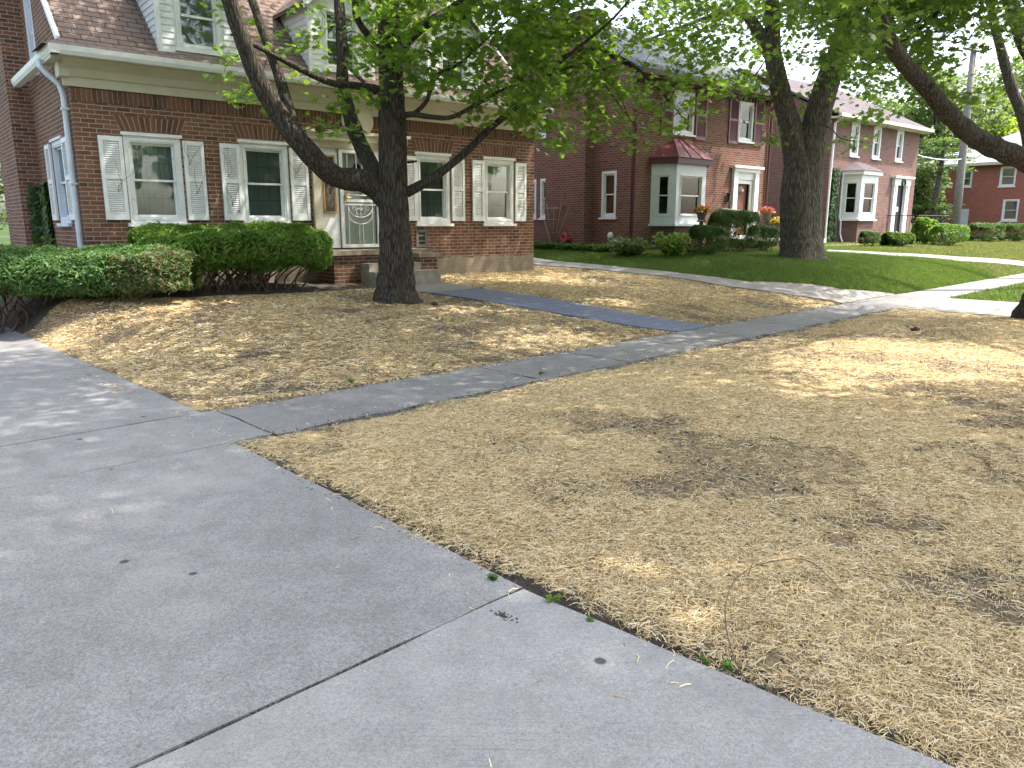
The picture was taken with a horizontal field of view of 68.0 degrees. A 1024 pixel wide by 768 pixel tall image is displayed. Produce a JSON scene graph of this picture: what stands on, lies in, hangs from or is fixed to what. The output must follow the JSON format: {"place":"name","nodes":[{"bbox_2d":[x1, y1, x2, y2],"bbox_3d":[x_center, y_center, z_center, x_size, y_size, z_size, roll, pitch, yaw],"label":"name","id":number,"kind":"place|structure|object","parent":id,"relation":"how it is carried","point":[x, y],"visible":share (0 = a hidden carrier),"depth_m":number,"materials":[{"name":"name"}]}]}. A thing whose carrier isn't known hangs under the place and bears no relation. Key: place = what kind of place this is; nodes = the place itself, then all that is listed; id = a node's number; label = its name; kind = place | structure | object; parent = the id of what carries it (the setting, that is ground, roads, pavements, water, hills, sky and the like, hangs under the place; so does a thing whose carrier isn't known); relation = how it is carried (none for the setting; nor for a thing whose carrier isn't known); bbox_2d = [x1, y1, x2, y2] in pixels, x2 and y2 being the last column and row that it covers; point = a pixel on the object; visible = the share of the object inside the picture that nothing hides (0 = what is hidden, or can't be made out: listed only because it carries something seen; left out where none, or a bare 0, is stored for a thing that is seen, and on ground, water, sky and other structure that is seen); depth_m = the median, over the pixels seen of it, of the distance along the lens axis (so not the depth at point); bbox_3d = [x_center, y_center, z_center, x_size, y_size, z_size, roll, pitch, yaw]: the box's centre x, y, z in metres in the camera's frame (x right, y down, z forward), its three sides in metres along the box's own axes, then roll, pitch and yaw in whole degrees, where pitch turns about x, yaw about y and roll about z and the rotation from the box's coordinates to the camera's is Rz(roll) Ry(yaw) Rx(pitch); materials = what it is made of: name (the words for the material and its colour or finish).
{"place":"outdoors","nodes":[
{"label":"outdoors","id":0,"kind":"place"},
{"bbox_2d":[0,327,521,767],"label":"driveway","id":1,"kind":"structure","parent":0,"point":[140,644],"depth_m":3.49,"materials":[{"name":"concrete"}]},
{"bbox_2d":[487,573,498,580],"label":"weed","id":2,"kind":"object","parent":1,"relation":"on","point":[493,577],"visible":0.98,"depth_m":3.44,"materials":[{"name":"green plant"}]},
{"bbox_2d":[0,225,1023,767],"bbox_3d":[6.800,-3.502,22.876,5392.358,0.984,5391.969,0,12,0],"label":"ground","id":3,"kind":"structure","parent":0,"point":[38,307],"depth_m":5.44,"materials":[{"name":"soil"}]},
{"bbox_2d":[0,166,7,229],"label":"broadleaf tree","id":4,"kind":"object","parent":3,"relation":"on","point":[4,211],"visible":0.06,"depth_m":31.17,"materials":[{"name":"green plant"}]},
{"bbox_2d":[39,227,56,246],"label":"leafy weed","id":5,"kind":"object","parent":3,"relation":"on","point":[46,242],"visible":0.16,"depth_m":13.70,"materials":[{"name":"green plant"}]},
{"bbox_2d":[0,242,203,332],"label":"juniper hedge","id":6,"kind":"object","parent":3,"relation":"on","point":[32,270],"visible":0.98,"depth_m":10.56,"materials":[{"name":"green plant"}]},
{"bbox_2d":[126,219,334,293],"bbox_3d":[-4.463,-2.059,12.361,3.194,1.219,1.677,-10,16,-40],"label":"yew hedge","id":7,"kind":"object","parent":3,"relation":"on","point":[249,239],"visible":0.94,"depth_m":11.99,"materials":[{"name":"green plant"}]},
{"bbox_2d":[0,0,553,288],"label":"brick house","id":8,"kind":"structure","parent":3,"relation":"on","point":[119,119],"depth_m":13.34,"materials":[{"name":"red brick"}]},
{"bbox_2d":[23,0,38,80],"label":"downspout","id":9,"kind":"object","parent":8,"relation":"in","point":[26,3],"depth_m":13.19,"materials":[{"name":"metal"}]},
{"bbox_2d":[49,135,72,226],"bbox_3d":[-7.497,-3.376,12.744,0.234,1.435,1.000,-10,15,-39],"label":"window","id":10,"kind":"structure","parent":8,"relation":"in","point":[56,144],"depth_m":12.94,"materials":[{"name":"wood"}]},
{"bbox_2d":[120,131,189,226],"bbox_3d":[-5.799,-3.298,12.326,0.960,1.455,0.234,-10,15,-39],"label":"window","id":11,"kind":"structure","parent":8,"relation":"in","point":[155,185],"depth_m":12.37,"materials":[{"name":"glass"}]},
{"bbox_2d":[174,0,224,57],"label":"window","id":12,"kind":"structure","parent":8,"relation":"in","point":[202,49],"depth_m":12.55,"materials":[{"name":"glass"}]},
{"bbox_2d":[237,139,290,223],"bbox_3d":[-4.389,-3.545,13.475,0.970,1.465,0.234,-10,15,-39],"label":"window","id":13,"kind":"structure","parent":8,"relation":"in","point":[265,190],"depth_m":13.53,"materials":[{"name":"white paint"}]},
{"bbox_2d":[322,6,363,76],"bbox_3d":[-3.186,-6.331,14.087,0.820,1.105,0.235,-10,15,-39],"label":"window","id":14,"kind":"structure","parent":8,"relation":"in","point":[326,12],"depth_m":14.08,"materials":[{"name":"white paint"}]},
{"bbox_2d":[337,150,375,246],"bbox_3d":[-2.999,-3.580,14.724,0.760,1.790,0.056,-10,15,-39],"label":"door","id":15,"kind":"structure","parent":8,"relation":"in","point":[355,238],"depth_m":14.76,"materials":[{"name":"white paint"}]},
{"bbox_2d":[338,149,378,247],"bbox_3d":[-2.903,-3.551,14.610,0.840,1.820,0.119,-10,15,-39],"label":"storm door","id":16,"kind":"structure","parent":8,"relation":"in","point":[343,197],"depth_m":14.56,"materials":[{"name":"white paint"}]},
{"bbox_2d":[414,151,453,225],"bbox_3d":[-1.654,-4.014,15.705,0.930,1.465,0.234,-10,15,-39],"label":"window","id":17,"kind":"structure","parent":8,"relation":"in","point":[433,202],"depth_m":15.78,"materials":[{"name":"white paint"}]},
{"bbox_2d":[439,30,470,89],"bbox_3d":[-1.227,-6.666,15.685,0.820,1.105,0.235,-10,15,-39],"label":"window","id":18,"kind":"structure","parent":8,"relation":"in","point":[460,71],"depth_m":15.74,"materials":[{"name":"white paint"}]},
{"bbox_2d":[482,156,516,225],"bbox_3d":[-0.321,-4.242,16.792,0.940,1.465,0.235,-10,15,-39],"label":"window","id":19,"kind":"structure","parent":8,"relation":"in","point":[495,179],"depth_m":16.88,"materials":[{"name":"white paint"}]},
{"bbox_2d":[369,282,476,293],"bbox_3d":[-1.582,-1.726,13.809,1.249,0.180,1.563,9,15,38],"label":"concrete landing","id":20,"kind":"object","parent":3,"relation":"on","point":[435,287],"visible":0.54,"depth_m":13.83,"materials":[{"name":"grey concrete"}]},
{"bbox_2d":[200,0,782,304],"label":"maple tree","id":21,"kind":"object","parent":3,"relation":"on","point":[382,183],"visible":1,"depth_m":11.71,"materials":[{"name":"green plant"}]},
{"bbox_2d":[136,589,954,767],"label":"driveway apron","id":22,"kind":"object","parent":3,"relation":"on","point":[473,689],"visible":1,"depth_m":2.50,"materials":[{"name":"concrete"}]},
{"bbox_2d":[136,578,543,766],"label":"joint dirt","id":23,"kind":"structure","parent":22,"relation":"on","point":[503,615],"depth_m":2.78,"materials":[{"name":"soil"}]},
{"bbox_2d":[79,274,1023,767],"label":"soil clods","id":24,"kind":"object","parent":3,"relation":"on","point":[889,734],"visible":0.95,"depth_m":5.12,"materials":[{"name":"brown soil"}]},
{"bbox_2d":[539,198,568,242],"bbox_3d":[1.289,-5.021,23.831,0.060,1.674,1.374,-10,15,-39],"label":"trellis","id":25,"kind":"object","parent":3,"relation":"on","point":[553,232],"visible":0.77,"depth_m":23.87,"materials":[{"name":"brown wood"}]},
{"bbox_2d":[545,594,562,601],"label":"weed","id":26,"kind":"object","parent":3,"relation":"on","point":[554,598],"visible":0.97,"depth_m":3.24,"materials":[{"name":"green plant"}]},
{"bbox_2d":[533,248,615,260],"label":"side grass","id":27,"kind":"structure","parent":3,"relation":"on","point":[556,254],"depth_m":21.35,"materials":[{"name":"green plant"}]},
{"bbox_2d":[533,241,616,252],"bbox_3d":[1.362,-4.232,23.394,1.033,0.331,5.637,-10,15,-39],"label":"ground cover","id":28,"kind":"object","parent":3,"relation":"on","point":[581,246],"visible":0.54,"depth_m":22.38,"materials":[{"name":"green plant"}]},
{"bbox_2d":[585,616,593,620],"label":"weed","id":29,"kind":"object","parent":3,"relation":"on","point":[590,618],"visible":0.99,"depth_m":3.09,"materials":[{"name":"green plant"}]},
{"bbox_2d":[607,236,655,255],"bbox_3d":[3.191,-3.658,20.272,1.305,0.609,1.200,0,12,0],"label":"leafy shrub","id":30,"kind":"object","parent":3,"relation":"on","point":[629,247],"visible":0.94,"depth_m":20.06,"materials":[{"name":"green plant"}]},
{"bbox_2d":[496,8,779,250],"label":"brick house","id":31,"kind":"structure","parent":3,"relation":"on","point":[606,190],"depth_m":22.92,"materials":[{"name":"red brick"}]},
{"bbox_2d":[534,179,536,219],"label":"window","id":32,"kind":"structure","parent":31,"relation":"in","point":[535,218],"depth_m":25.04,"materials":[{"name":"white paint"}]},
{"bbox_2d":[538,178,545,219],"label":"window","id":33,"kind":"structure","parent":31,"relation":"in","point":[542,181],"depth_m":24.77,"materials":[{"name":"white paint"}]},
{"bbox_2d":[539,101,545,138],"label":"window","id":34,"kind":"structure","parent":31,"relation":"in","point":[544,133],"depth_m":24.30,"materials":[{"name":"white paint"}]},
{"bbox_2d":[598,171,616,218],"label":"window","id":35,"kind":"structure","parent":31,"relation":"in","point":[609,178],"depth_m":22.61,"materials":[{"name":"white paint"}]},
{"bbox_2d":[655,174,670,216],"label":"window","id":36,"kind":"structure","parent":31,"relation":"in","point":[663,185],"depth_m":22.37,"materials":[{"name":"white paint"}]},
{"bbox_2d":[673,90,695,136],"bbox_3d":[5.143,-8.137,22.877,1.080,1.285,0.234,-10,15,-39],"label":"window","id":37,"kind":"structure","parent":31,"relation":"in","point":[680,99],"depth_m":22.88,"materials":[{"name":"white paint"}]},
{"bbox_2d":[678,174,702,216],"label":"window","id":38,"kind":"structure","parent":31,"relation":"in","point":[690,196],"depth_m":22.74,"materials":[{"name":"white paint"}]},
{"bbox_2d":[736,184,746,234],"bbox_3d":[7.658,-5.861,25.601,0.660,1.900,0.066,-10,15,-39],"label":"door","id":39,"kind":"structure","parent":31,"relation":"in","point":[741,197],"depth_m":25.56,"materials":[{"name":"brown glass"}]},
{"bbox_2d":[736,180,752,237],"bbox_3d":[7.729,-5.853,25.515,0.940,1.920,0.050,-10,15,-39],"label":"storm door","id":40,"kind":"structure","parent":31,"relation":"in","point":[739,181],"depth_m":25.61,"materials":[{"name":"white paint"}]},
{"bbox_2d":[738,101,753,143],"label":"window","id":41,"kind":"structure","parent":31,"relation":"in","point":[745,132],"depth_m":24.95,"materials":[{"name":"white paint"}]},
{"bbox_2d":[650,232,692,255],"bbox_3d":[4.109,-3.579,19.644,1.059,0.705,1.128,0,12,0],"label":"leafy shrub","id":42,"kind":"object","parent":3,"relation":"on","point":[674,245],"visible":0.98,"depth_m":19.48,"materials":[{"name":"green plant"}]},
{"bbox_2d":[697,220,705,244],"bbox_3d":[5.511,-4.306,22.189,0.220,0.931,0.220,0,12,0],"label":"pot stand","id":43,"kind":"object","parent":3,"relation":"on","point":[700,222],"visible":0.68,"depth_m":21.99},
{"bbox_2d":[692,205,712,219],"bbox_3d":[5.518,-4.985,22.035,0.551,0.452,0.557,-9,15,-37],"label":"flower pot","id":44,"kind":"object","parent":43,"relation":"on","point":[705,209],"visible":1,"depth_m":21.96,"materials":[{"name":"ceramic"}]},
{"bbox_2d":[699,653,710,665],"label":"weed","id":45,"kind":"object","parent":3,"relation":"on","point":[703,658],"visible":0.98,"depth_m":2.81,"materials":[{"name":"green plant"}]},
{"bbox_2d":[686,224,730,254],"bbox_3d":[5.138,-3.747,19.970,1.130,0.918,0.923,-5,13,-22],"label":"clipped shrub","id":46,"kind":"object","parent":3,"relation":"on","point":[701,232],"visible":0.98,"depth_m":19.68,"materials":[{"name":"green plant"}]},
{"bbox_2d":[722,659,733,671],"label":"weed","id":47,"kind":"object","parent":3,"relation":"on","point":[728,665],"visible":1,"depth_m":2.76,"materials":[{"name":"green plant"}]},
{"bbox_2d":[707,207,761,251],"bbox_3d":[6.360,-4.366,21.798,1.544,1.358,1.201,-5,13,-22],"label":"clipped shrub","id":48,"kind":"object","parent":3,"relation":"on","point":[729,216],"visible":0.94,"depth_m":21.47,"materials":[{"name":"green plant"}]},
{"bbox_2d":[745,225,779,250],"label":"clipped shrub","id":49,"kind":"object","parent":3,"relation":"on","point":[768,232],"visible":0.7,"depth_m":22.39,"materials":[{"name":"green plant"}]},
{"bbox_2d":[762,220,770,238],"bbox_3d":[8.248,-4.848,24.732,0.220,0.946,0.220,0,12,0],"label":"pot stand","id":50,"kind":"object","parent":3,"relation":"on","point":[765,222],"visible":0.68,"depth_m":24.60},
{"bbox_2d":[758,206,776,219],"bbox_3d":[8.244,-5.540,24.596,0.548,0.457,0.561,-6,13,-25],"label":"flower pot","id":51,"kind":"object","parent":50,"relation":"on","point":[766,215],"visible":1,"depth_m":24.50,"materials":[{"name":"ceramic"}]},
{"bbox_2d":[561,245,996,293],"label":"lawn grass","id":52,"kind":"structure","parent":3,"relation":"on","point":[871,272],"depth_m":19.07,"materials":[{"name":"green plant"}]},
{"bbox_2d":[725,558,843,690],"bbox_3d":[1.046,0.909,3.072,0.363,0.124,0.918,10,15,38],"label":"curved twig","id":53,"kind":"object","parent":3,"relation":"on","point":[746,678],"visible":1,"depth_m":3.05,"materials":[{"name":"brown wood"}]},
{"bbox_2d":[624,0,963,260],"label":"maple tree","id":54,"kind":"object","parent":3,"relation":"on","point":[801,196],"visible":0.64,"depth_m":19.30,"materials":[{"name":"green plant"}]},
{"bbox_2d":[736,68,956,242],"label":"brick house","id":55,"kind":"structure","parent":3,"relation":"on","point":[870,189],"depth_m":33.56,"materials":[{"name":"red brick"}]},
{"bbox_2d":[843,181,858,213],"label":"window","id":56,"kind":"structure","parent":55,"relation":"in","point":[851,188],"depth_m":32.73,"materials":[{"name":"white paint"}]},
{"bbox_2d":[849,122,860,157],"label":"window","id":57,"kind":"structure","parent":55,"relation":"in","point":[854,154],"depth_m":32.92,"materials":[{"name":"white paint"}]},
{"bbox_2d":[861,181,875,214],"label":"window","id":58,"kind":"structure","parent":55,"relation":"in","point":[869,187],"depth_m":33.09,"materials":[{"name":"white paint"}]},
{"bbox_2d":[871,126,881,159],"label":"window","id":59,"kind":"structure","parent":55,"relation":"in","point":[877,141],"depth_m":34.22,"materials":[{"name":"white paint"}]},
{"bbox_2d":[894,186,901,231],"bbox_3d":[18.431,-8.380,36.465,0.840,2.160,0.070,-10,15,-39],"label":"door","id":60,"kind":"structure","parent":55,"relation":"in","point":[899,193],"depth_m":36.53,"materials":[{"name":"white glass"}]},
{"bbox_2d":[894,130,903,162],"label":"window","id":61,"kind":"structure","parent":55,"relation":"in","point":[900,134],"depth_m":35.61,"materials":[{"name":"white paint"}]},
{"bbox_2d":[857,230,880,245],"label":"clipped shrub","id":62,"kind":"object","parent":3,"relation":"on","point":[875,236],"visible":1,"depth_m":28.17,"materials":[{"name":"green plant"}]},
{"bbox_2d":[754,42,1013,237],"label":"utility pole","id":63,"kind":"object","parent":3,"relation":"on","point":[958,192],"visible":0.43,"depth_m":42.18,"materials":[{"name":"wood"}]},
{"bbox_2d":[748,0,1023,319],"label":"maple tree","id":64,"kind":"object","parent":3,"relation":"on","point":[912,68],"visible":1,"depth_m":11.06,"materials":[{"name":"green plant"}]},
{"bbox_2d":[855,91,925,137],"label":"broadleaf tree","id":65,"kind":"object","parent":3,"relation":"on","point":[875,101],"visible":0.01,"depth_m":68.98,"materials":[{"name":"green plant"}]},
{"bbox_2d":[879,231,915,246],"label":"leafy shrub","id":66,"kind":"object","parent":3,"relation":"on","point":[895,238],"visible":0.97,"depth_m":28.52,"materials":[{"name":"green plant"}]},
{"bbox_2d":[910,326,919,330],"bbox_3d":[5.990,-0.814,11.277,0.140,0.088,0.127,0,12,0],"label":"soil clod","id":67,"kind":"object","parent":3,"relation":"on","point":[915,329],"visible":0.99,"depth_m":11.24,"materials":[{"name":"brown soil"}]},
{"bbox_2d":[878,100,952,214],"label":"broadleaf tree","id":68,"kind":"object","parent":3,"relation":"on","point":[887,108],"depth_m":62.67,"materials":[{"name":"green plant"}]},
{"bbox_2d":[824,239,1023,279],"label":"lawn grass","id":69,"kind":"structure","parent":3,"relation":"on","point":[1004,247],"depth_m":28.01,"materials":[{"name":"green plant"}]},
{"bbox_2d":[824,244,1023,265],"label":"house walk","id":70,"kind":"structure","parent":3,"relation":"on","point":[995,261],"depth_m":24.76,"materials":[{"name":"concrete"}]},
{"bbox_2d":[911,217,938,242],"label":"leafy shrub","id":71,"kind":"object","parent":3,"relation":"on","point":[921,226],"visible":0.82,"depth_m":31.65,"materials":[{"name":"green plant"}]},
{"bbox_2d":[910,160,952,231],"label":"broadleaf tree","id":72,"kind":"object","parent":3,"relation":"on","point":[923,189],"visible":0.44,"depth_m":45.78,"materials":[{"name":"green plant"}]},
{"bbox_2d":[912,136,981,219],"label":"broadleaf tree","id":73,"kind":"object","parent":3,"relation":"on","point":[940,169],"visible":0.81,"depth_m":44.22,"materials":[{"name":"green plant"}]},
{"bbox_2d":[927,223,970,244],"bbox_3d":[17.775,-6.078,30.936,1.575,1.036,1.349,-5,13,-22],"label":"clipped shrub","id":74,"kind":"object","parent":3,"relation":"on","point":[946,228],"visible":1,"depth_m":30.58,"materials":[{"name":"green plant"}]},
{"bbox_2d":[896,69,1014,213],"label":"broadleaf tree","id":75,"kind":"object","parent":3,"relation":"on","point":[929,119],"visible":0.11,"depth_m":53.77,"materials":[{"name":"green plant"}]},
{"bbox_2d":[925,132,1023,237],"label":"brick house","id":76,"kind":"structure","parent":3,"relation":"on","point":[993,191],"depth_m":45.84,"materials":[{"name":"red brick"}]},
{"bbox_2d":[960,209,968,235],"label":"door","id":77,"kind":"structure","parent":76,"relation":"in","point":[965,212],"depth_m":46.99,"materials":[{"name":"white paint"}]},
{"bbox_2d":[964,170,972,187],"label":"window","id":78,"kind":"structure","parent":76,"relation":"in","point":[968,176],"depth_m":46.64,"materials":[{"name":"white paint"}]},
{"bbox_2d":[997,166,1016,187],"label":"window","id":79,"kind":"structure","parent":76,"relation":"in","point":[1008,173],"depth_m":45.03,"materials":[{"name":"white paint"}]},
{"bbox_2d":[999,199,1019,221],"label":"window","id":80,"kind":"structure","parent":76,"relation":"in","point":[1010,207],"depth_m":45.16,"materials":[{"name":"white paint"}]},
{"bbox_2d":[941,58,1023,153],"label":"broadleaf tree","id":81,"kind":"object","parent":3,"relation":"on","point":[994,82],"visible":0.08,"depth_m":72.66,"materials":[{"name":"green plant"}]},
{"bbox_2d":[948,113,1019,151],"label":"broadleaf tree","id":82,"kind":"object","parent":3,"relation":"on","point":[1008,129],"visible":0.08,"depth_m":54.20,"materials":[{"name":"green plant"}]},
{"bbox_2d":[967,222,1006,241],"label":"box hedge","id":83,"kind":"object","parent":3,"relation":"on","point":[986,226],"visible":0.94,"depth_m":36.41,"materials":[{"name":"green plant"}]},
{"bbox_2d":[951,281,1023,301],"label":"verge grass","id":84,"kind":"structure","parent":3,"relation":"on","point":[1017,289],"depth_m":17.13,"materials":[{"name":"green plant"}]},
{"bbox_2d":[969,0,1023,66],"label":"slender tree","id":85,"kind":"object","parent":3,"relation":"on","point":[1017,40],"visible":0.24,"depth_m":17.68,"materials":[{"name":"plant"}]},
{"bbox_2d":[971,54,1023,128],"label":"broadleaf tree","id":86,"kind":"object","parent":3,"relation":"on","point":[1019,77],"visible":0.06,"depth_m":68.55,"materials":[{"name":"green plant"}]},
{"bbox_2d":[981,1,1023,146],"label":"slender tree","id":87,"kind":"object","parent":3,"relation":"on","point":[1012,89],"visible":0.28,"depth_m":21.61,"materials":[{"name":"brown plant"}]},
{"bbox_2d":[999,222,1023,240],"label":"box hedge","id":88,"kind":"object","parent":3,"relation":"on","point":[1013,227],"visible":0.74,"depth_m":37.66,"materials":[{"name":"green plant"}]},
{"bbox_3d":[8.563,-4.646,24.570,0.220,0.626,0.220,0,12,0],"label":"pot stand","id":89,"kind":"object","parent":3,"relation":"on","visible":0},
{"bbox_2d":[769,216,779,229],"bbox_3d":[8.574,-5.177,24.456,0.597,0.453,0.601,0,12,0],"label":"flower pot","id":90,"kind":"object","parent":89,"relation":"on","point":[776,222],"visible":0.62,"depth_m":24.37,"materials":[{"name":"ceramic"}]},
{"bbox_2d":[0,0,1023,224],"label":"sky","id":91,"kind":"structure","parent":0,"point":[627,12],"materials":[{"name":"white"}]},
{"bbox_2d":[428,288,712,331],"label":"paver path","id":92,"kind":"structure","parent":0,"point":[560,307],"depth_m":12.58,"materials":[{"name":"grey concrete"}]},
{"bbox_2d":[217,273,1023,437],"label":"sidewalk","id":93,"kind":"structure","parent":0,"point":[279,416],"depth_m":8.41,"materials":[{"name":"concrete"}]},
{"bbox_2d":[24,303,901,766],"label":"stray straw","id":94,"kind":"object","parent":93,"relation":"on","point":[472,541],"visible":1,"depth_m":4.57,"materials":[{"name":"beige plant"}]},
{"bbox_2d":[533,257,1018,316],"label":"neighbour driveway","id":95,"kind":"structure","parent":0,"point":[948,305],"depth_m":16.32,"materials":[{"name":"concrete"}]}
]}

